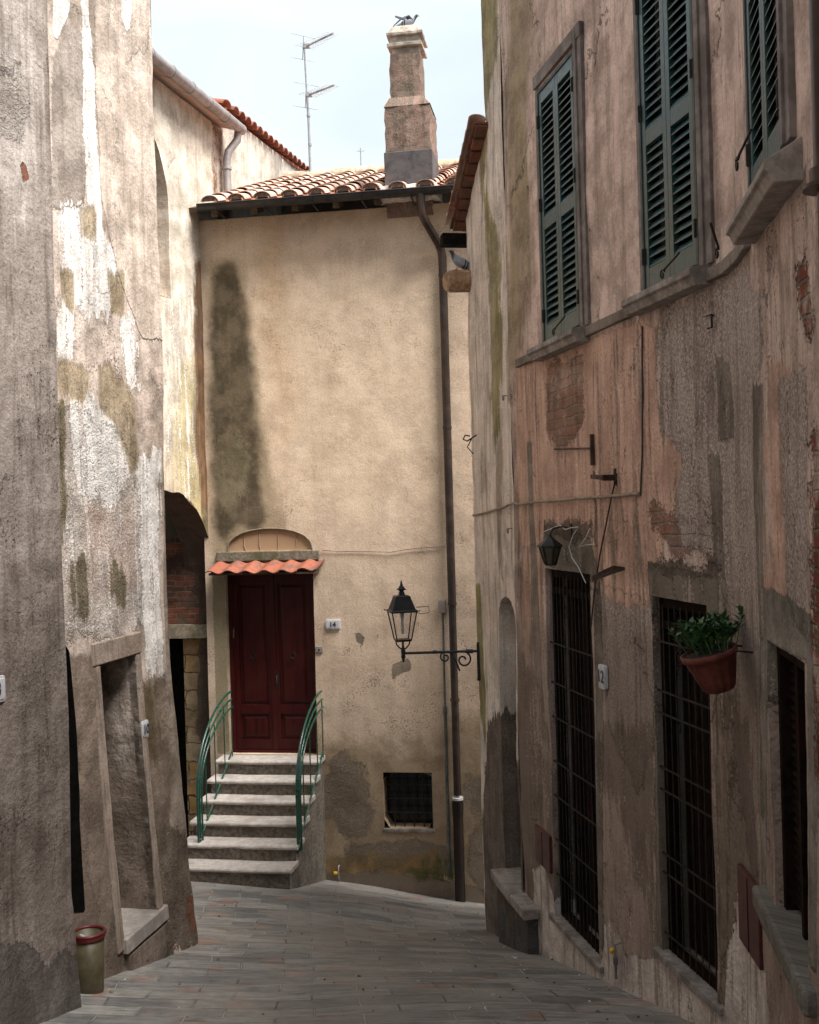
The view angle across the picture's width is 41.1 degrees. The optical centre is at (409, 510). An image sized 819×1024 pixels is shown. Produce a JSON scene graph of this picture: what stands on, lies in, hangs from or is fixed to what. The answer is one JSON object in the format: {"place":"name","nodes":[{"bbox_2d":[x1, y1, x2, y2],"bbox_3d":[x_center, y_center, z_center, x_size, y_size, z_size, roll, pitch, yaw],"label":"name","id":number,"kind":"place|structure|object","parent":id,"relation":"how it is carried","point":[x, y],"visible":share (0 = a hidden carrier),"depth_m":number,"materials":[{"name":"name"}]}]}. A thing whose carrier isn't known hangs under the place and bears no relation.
{"place":"outdoors","nodes":[
{"label":"outdoors","id":0,"kind":"place"},
{"bbox_2d":[151,0,485,169],"label":"sky","id":1,"kind":"structure","parent":0,"point":[240,52],"materials":[{"name":"white"}]},
{"bbox_2d":[40,880,693,1023],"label":"street","id":2,"kind":"structure","parent":0,"point":[388,957],"depth_m":7.77,"materials":[{"name":"grey stone"}]},
{"bbox_2d":[0,0,81,1023],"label":"grey building","id":3,"kind":"structure","parent":2,"relation":"on","point":[39,979],"depth_m":6.16,"materials":[{"name":"paint"}]},
{"bbox_2d":[0,675,5,701],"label":"house number plate","id":4,"kind":"object","parent":3,"relation":"attached to","point":[2,689],"visible":1,"depth_m":5.81,"materials":[{"name":"ceramic"}]},
{"bbox_2d":[75,925,105,993],"bbox_3d":[-2.030,2.865,6.920,0.222,0.403,0.222,-2,0,0],"label":"waste bin","id":5,"kind":"object","parent":2,"relation":"on","point":[90,949],"visible":0.81,"depth_m":6.84,"materials":[{"name":"beige plastic"}]},
{"bbox_2d":[47,0,197,978],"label":"peeling building","id":6,"kind":"structure","parent":2,"relation":"on","point":[131,889],"depth_m":8.01,"materials":[{"name":"paint"}]},
{"bbox_2d":[141,720,148,737],"bbox_3d":[-1.993,1.650,8.216,0.034,0.135,0.110,-2,0,12],"label":"house number plate","id":7,"kind":"object","parent":6,"relation":"attached to","point":[145,728],"visible":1,"depth_m":8.19,"materials":[{"name":"ceramic"}]},
{"bbox_2d":[152,48,246,834],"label":"arched building","id":8,"kind":"structure","parent":2,"relation":"on","point":[193,167],"depth_m":13.80,"materials":[{"name":"beige paint"}]},
{"bbox_2d":[165,497,233,837],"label":"passage wall","id":9,"kind":"structure","parent":2,"relation":"on","point":[187,632],"depth_m":14.48,"materials":[{"name":"brick"}]},
{"bbox_2d":[169,639,188,837],"bbox_3d":[-3.078,3.788,15.042,1.900,4.600,0.050,-2,0,9],"label":"dark doorway","id":10,"kind":"structure","parent":9,"relation":"in","point":[176,645],"depth_m":15.02,"materials":[{"name":"black"}]},
{"bbox_2d":[187,755,326,888],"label":"stone steps","id":11,"kind":"structure","parent":2,"relation":"on","point":[250,838],"depth_m":13.10,"materials":[{"name":"grey stone"}]},
{"bbox_2d":[196,690,232,842],"bbox_3d":[-2.378,3.155,13.416,0.048,1.665,1.316,-2,0,9],"label":"handrail","id":12,"kind":"object","parent":11,"relation":"on","point":[199,803],"visible":0.96,"depth_m":13.05,"materials":[{"name":"green metal"}]},
{"bbox_2d":[295,690,323,853],"bbox_3d":[-1.197,3.122,13.227,0.047,1.665,1.316,-2,0,9],"label":"handrail","id":13,"kind":"object","parent":11,"relation":"on","point":[298,778],"visible":1,"depth_m":12.86,"materials":[{"name":"green metal"}]},
{"bbox_2d":[213,98,308,217],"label":"gabled building","id":14,"kind":"structure","parent":2,"relation":"on","point":[259,154],"depth_m":16.51,"materials":[{"name":"white paint"}]},
{"bbox_2d":[189,24,484,903],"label":"house","id":15,"kind":"structure","parent":2,"relation":"on","point":[337,380],"depth_m":13.90,"materials":[{"name":"paint"}]},
{"bbox_2d":[227,574,317,752],"bbox_3d":[-1.764,1.970,14.214,1.177,2.360,0.134,-2,0,9],"label":"double door","id":16,"kind":"structure","parent":15,"relation":"in","point":[272,647],"depth_m":14.21,"materials":[{"name":"red wood"}]},
{"bbox_2d":[291,32,338,171],"bbox_3d":[-1.413,-6.345,17.169,0.460,2.591,1.087,-2,0,-31],"label":"television aerial","id":17,"kind":"object","parent":15,"relation":"attached to","point":[310,93],"visible":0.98,"depth_m":17.57,"materials":[{"name":"grey metal"}]},
{"bbox_2d":[316,646,322,652],"bbox_3d":[-1.155,1.782,13.969,0.090,0.080,0.032,-2,0,9],"label":"doorbell panel","id":18,"kind":"object","parent":15,"relation":"attached to","point":[319,649],"visible":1,"depth_m":13.96,"materials":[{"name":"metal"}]},
{"bbox_2d":[325,619,339,628],"bbox_3d":[-0.978,1.459,13.938,0.190,0.125,0.035,-2,0,9],"label":"house number plate","id":19,"kind":"object","parent":15,"relation":"attached to","point":[333,624],"visible":1,"depth_m":13.93,"materials":[{"name":"ceramic"}]},
{"bbox_2d":[334,865,339,881],"bbox_3d":[-0.920,4.670,13.926,0.078,0.302,0.101,-2,0,3],"label":"gas tap","id":20,"kind":"object","parent":15,"relation":"attached to","point":[337,873],"visible":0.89,"depth_m":13.89,"materials":[{"name":"metal"}]},
{"bbox_2d":[322,546,444,552],"bbox_3d":[-0.338,0.506,13.824,1.585,0.064,0.012,-2,0,9],"label":"wall cable","id":21,"kind":"object","parent":15,"relation":"attached to","point":[382,551],"depth_m":13.83,"materials":[{"name":"grey plastic"}]},
{"bbox_2d":[393,14,417,26],"bbox_3d":[-0.035,-6.279,13.997,0.338,0.262,0.260,-2,0,6],"label":"pigeon","id":22,"kind":"object","parent":15,"relation":"on","point":[408,20],"visible":0.75,"depth_m":13.96,"materials":[{"name":"grey"}]},
{"bbox_2d":[383,772,435,832],"bbox_3d":[0.006,3.688,13.923,0.671,0.765,0.265,-2,0,9],"label":"barred window","id":23,"kind":"structure","parent":15,"relation":"in","point":[409,795],"depth_m":14.03,"materials":[{"name":"metal"}]},
{"bbox_2d":[438,600,450,873],"bbox_3d":[0.459,2.840,13.694,0.090,3.428,0.074,-2,0,9],"label":"cable conduit","id":24,"kind":"object","parent":15,"relation":"attached to","point":[442,606],"visible":0.99,"depth_m":13.68,"materials":[{"name":"metal"}]},
{"bbox_2d":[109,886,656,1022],"bbox_3d":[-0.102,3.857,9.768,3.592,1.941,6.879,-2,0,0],"label":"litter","id":25,"kind":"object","parent":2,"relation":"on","point":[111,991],"visible":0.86,"depth_m":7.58,"materials":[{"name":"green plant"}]},
{"bbox_2d":[440,0,539,953],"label":"whitewashed house","id":26,"kind":"structure","parent":2,"relation":"on","point":[476,210],"depth_m":10.35,"materials":[{"name":"beige paint"}]},
{"bbox_2d":[384,581,479,680],"bbox_3d":[0.224,1.232,11.244,0.936,1.054,0.339,-2,0,-9],"label":"street lantern","id":27,"kind":"object","parent":26,"relation":"attached to","point":[401,603],"visible":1,"depth_m":11.16,"materials":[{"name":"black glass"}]},
{"bbox_2d":[447,250,469,269],"bbox_3d":[0.529,-2.535,11.179,0.338,0.190,0.120,13,-5,-19],"label":"pigeon","id":28,"kind":"object","parent":26,"relation":"on","point":[460,262],"visible":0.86,"depth_m":11.13,"materials":[{"name":"grey"}]},
{"bbox_2d":[463,434,476,453],"bbox_3d":[0.620,-0.672,11.000,0.171,0.219,0.016,-2,0,-9],"label":"cable clamp","id":29,"kind":"object","parent":26,"relation":"attached to","point":[470,439],"visible":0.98,"depth_m":10.99,"materials":[{"name":"metal"}]},
{"bbox_2d":[500,0,818,1023],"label":"pink building","id":30,"kind":"structure","parent":2,"relation":"on","point":[662,170],"depth_m":6.68,"materials":[{"name":"paint"}]},
{"bbox_2d":[537,524,571,565],"bbox_3d":[1.081,0.262,8.230,0.187,0.311,0.269,-2,0,53],"label":"wall lantern","id":31,"kind":"object","parent":30,"relation":"attached to","point":[549,546],"depth_m":8.17,"materials":[{"name":"metal"}]},
{"bbox_2d":[472,492,639,515],"bbox_3d":[1.032,-0.026,9.057,0.067,0.159,4.319,-2,0,-11],"label":"wall cable","id":32,"kind":"object","parent":30,"relation":"attached to","point":[574,498],"depth_m":8.27,"materials":[{"name":"grey plastic"}]},
{"bbox_2d":[526,21,590,361],"bbox_3d":[1.134,-2.330,8.258,0.336,2.265,1.080,-2,0,-12],"label":"shuttered window","id":33,"kind":"structure","parent":30,"relation":"in","point":[562,332],"depth_m":8.24,"materials":[{"name":"paint"}]},
{"bbox_2d":[543,525,585,582],"bbox_3d":[1.142,0.321,8.305,0.064,0.423,0.876,-2,0,-13],"label":"white wire","id":34,"kind":"object","parent":30,"relation":"attached to","point":[569,546],"visible":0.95,"depth_m":8.00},
{"bbox_2d":[554,434,594,464],"bbox_3d":[1.215,-0.426,8.111,0.028,0.220,0.795,-2,0,-12],"label":"iron tie","id":35,"kind":"object","parent":30,"relation":"attached to","point":[592,451],"visible":1,"depth_m":7.72,"materials":[{"name":"brown metal"}]},
{"bbox_2d":[549,569,603,973],"bbox_3d":[1.334,1.893,8.387,0.255,2.860,1.120,-2,0,-12],"label":"barred door","id":36,"kind":"structure","parent":30,"relation":"in","point":[580,927],"depth_m":8.46,"materials":[{"name":"black metal"}]},
{"bbox_2d":[578,528,594,547],"bbox_3d":[1.249,0.202,7.792,0.039,0.146,0.223,-2,0,-22],"label":"white wire","id":37,"kind":"object","parent":30,"relation":"attached to","point":[584,539],"visible":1,"depth_m":7.75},
{"bbox_2d":[593,499,596,546],"bbox_3d":[1.309,0.080,7.733,0.014,0.362,0.059,-2,0,-12],"label":"wall cable","id":38,"kind":"object","parent":30,"relation":"attached to","point":[594,522],"depth_m":7.71,"materials":[{"name":"grey plastic"}]},
{"bbox_2d":[598,664,607,689],"bbox_3d":[1.355,1.170,7.665,0.035,0.170,0.120,-2,0,-12],"label":"house number plate","id":39,"kind":"object","parent":30,"relation":"attached to","point":[603,676],"visible":1,"depth_m":7.62,"materials":[{"name":"ceramic"}]},
{"bbox_2d":[590,468,616,484],"bbox_3d":[1.328,-0.224,7.449,0.110,0.110,0.242,-2,0,-12],"label":"iron bracket","id":40,"kind":"object","parent":30,"relation":"attached to","point":[610,477],"visible":0.94,"depth_m":7.34,"materials":[{"name":"black metal"}]},
{"bbox_2d":[590,473,617,628],"bbox_3d":[1.344,0.303,7.569,0.012,1.095,0.571,-2,0,-12],"label":"wall cable","id":41,"kind":"object","parent":30,"relation":"attached to","point":[601,550],"depth_m":7.60,"materials":[{"name":"metal"}]},
{"bbox_2d":[592,566,624,581],"bbox_3d":[1.331,0.425,7.319,0.242,0.110,0.014,-2,0,32],"label":"iron spike","id":42,"kind":"object","parent":30,"relation":"attached to","point":[611,570],"visible":1,"depth_m":7.32,"materials":[{"name":"metal"}]},
{"bbox_2d":[609,941,620,978],"bbox_3d":[1.428,3.077,7.494,0.101,0.261,0.064,-2,0,-12],"label":"gas tap","id":43,"kind":"object","parent":30,"relation":"attached to","point":[613,951],"visible":0.92,"depth_m":7.47,"materials":[{"name":"grey metal"}]},
{"bbox_2d":[639,326,642,495],"bbox_3d":[1.463,-0.622,6.895,0.012,1.062,0.111,-2,0,-12],"label":"wall cable","id":44,"kind":"object","parent":30,"relation":"attached to","point":[642,410],"depth_m":6.87,"materials":[{"name":"grey plastic"}]},
{"bbox_2d":[621,0,715,315],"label":"shuttered window","id":45,"kind":"structure","parent":30,"relation":"in","point":[684,126],"depth_m":6.41,"materials":[{"name":"paint"}]},
{"bbox_2d":[653,597,723,1015],"bbox_3d":[1.719,1.668,6.499,0.255,2.270,0.884,-2,0,-12],"label":"barred door","id":46,"kind":"structure","parent":30,"relation":"in","point":[696,965],"depth_m":6.66,"materials":[{"name":"black metal"}]},
{"bbox_2d":[706,314,713,329],"bbox_3d":[1.649,-1.029,5.963,0.036,0.081,0.065,-2,0,-10],"label":"square hook","id":47,"kind":"object","parent":30,"relation":"attached to","point":[711,315],"visible":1,"depth_m":5.93,"materials":[{"name":"metal"}]},
{"bbox_2d":[668,605,752,693],"bbox_3d":[1.538,0.706,5.604,0.410,0.444,0.484,-2,0,3],"label":"plant pot","id":48,"kind":"object","parent":30,"relation":"attached to","point":[710,663],"visible":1,"depth_m":5.47,"materials":[{"name":"ceramic"}]},
{"bbox_2d":[725,0,802,244],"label":"shuttered window","id":49,"kind":"structure","parent":30,"relation":"in","point":[774,161],"depth_m":4.54,"materials":[{"name":"paint"}]},
{"bbox_2d":[777,646,807,939],"bbox_3d":[1.683,1.213,4.636,0.070,1.240,0.770,-2,0,8],"label":"window","id":50,"kind":"structure","parent":30,"relation":"in","point":[792,716],"depth_m":4.96,"materials":[{"name":"brown wood"}]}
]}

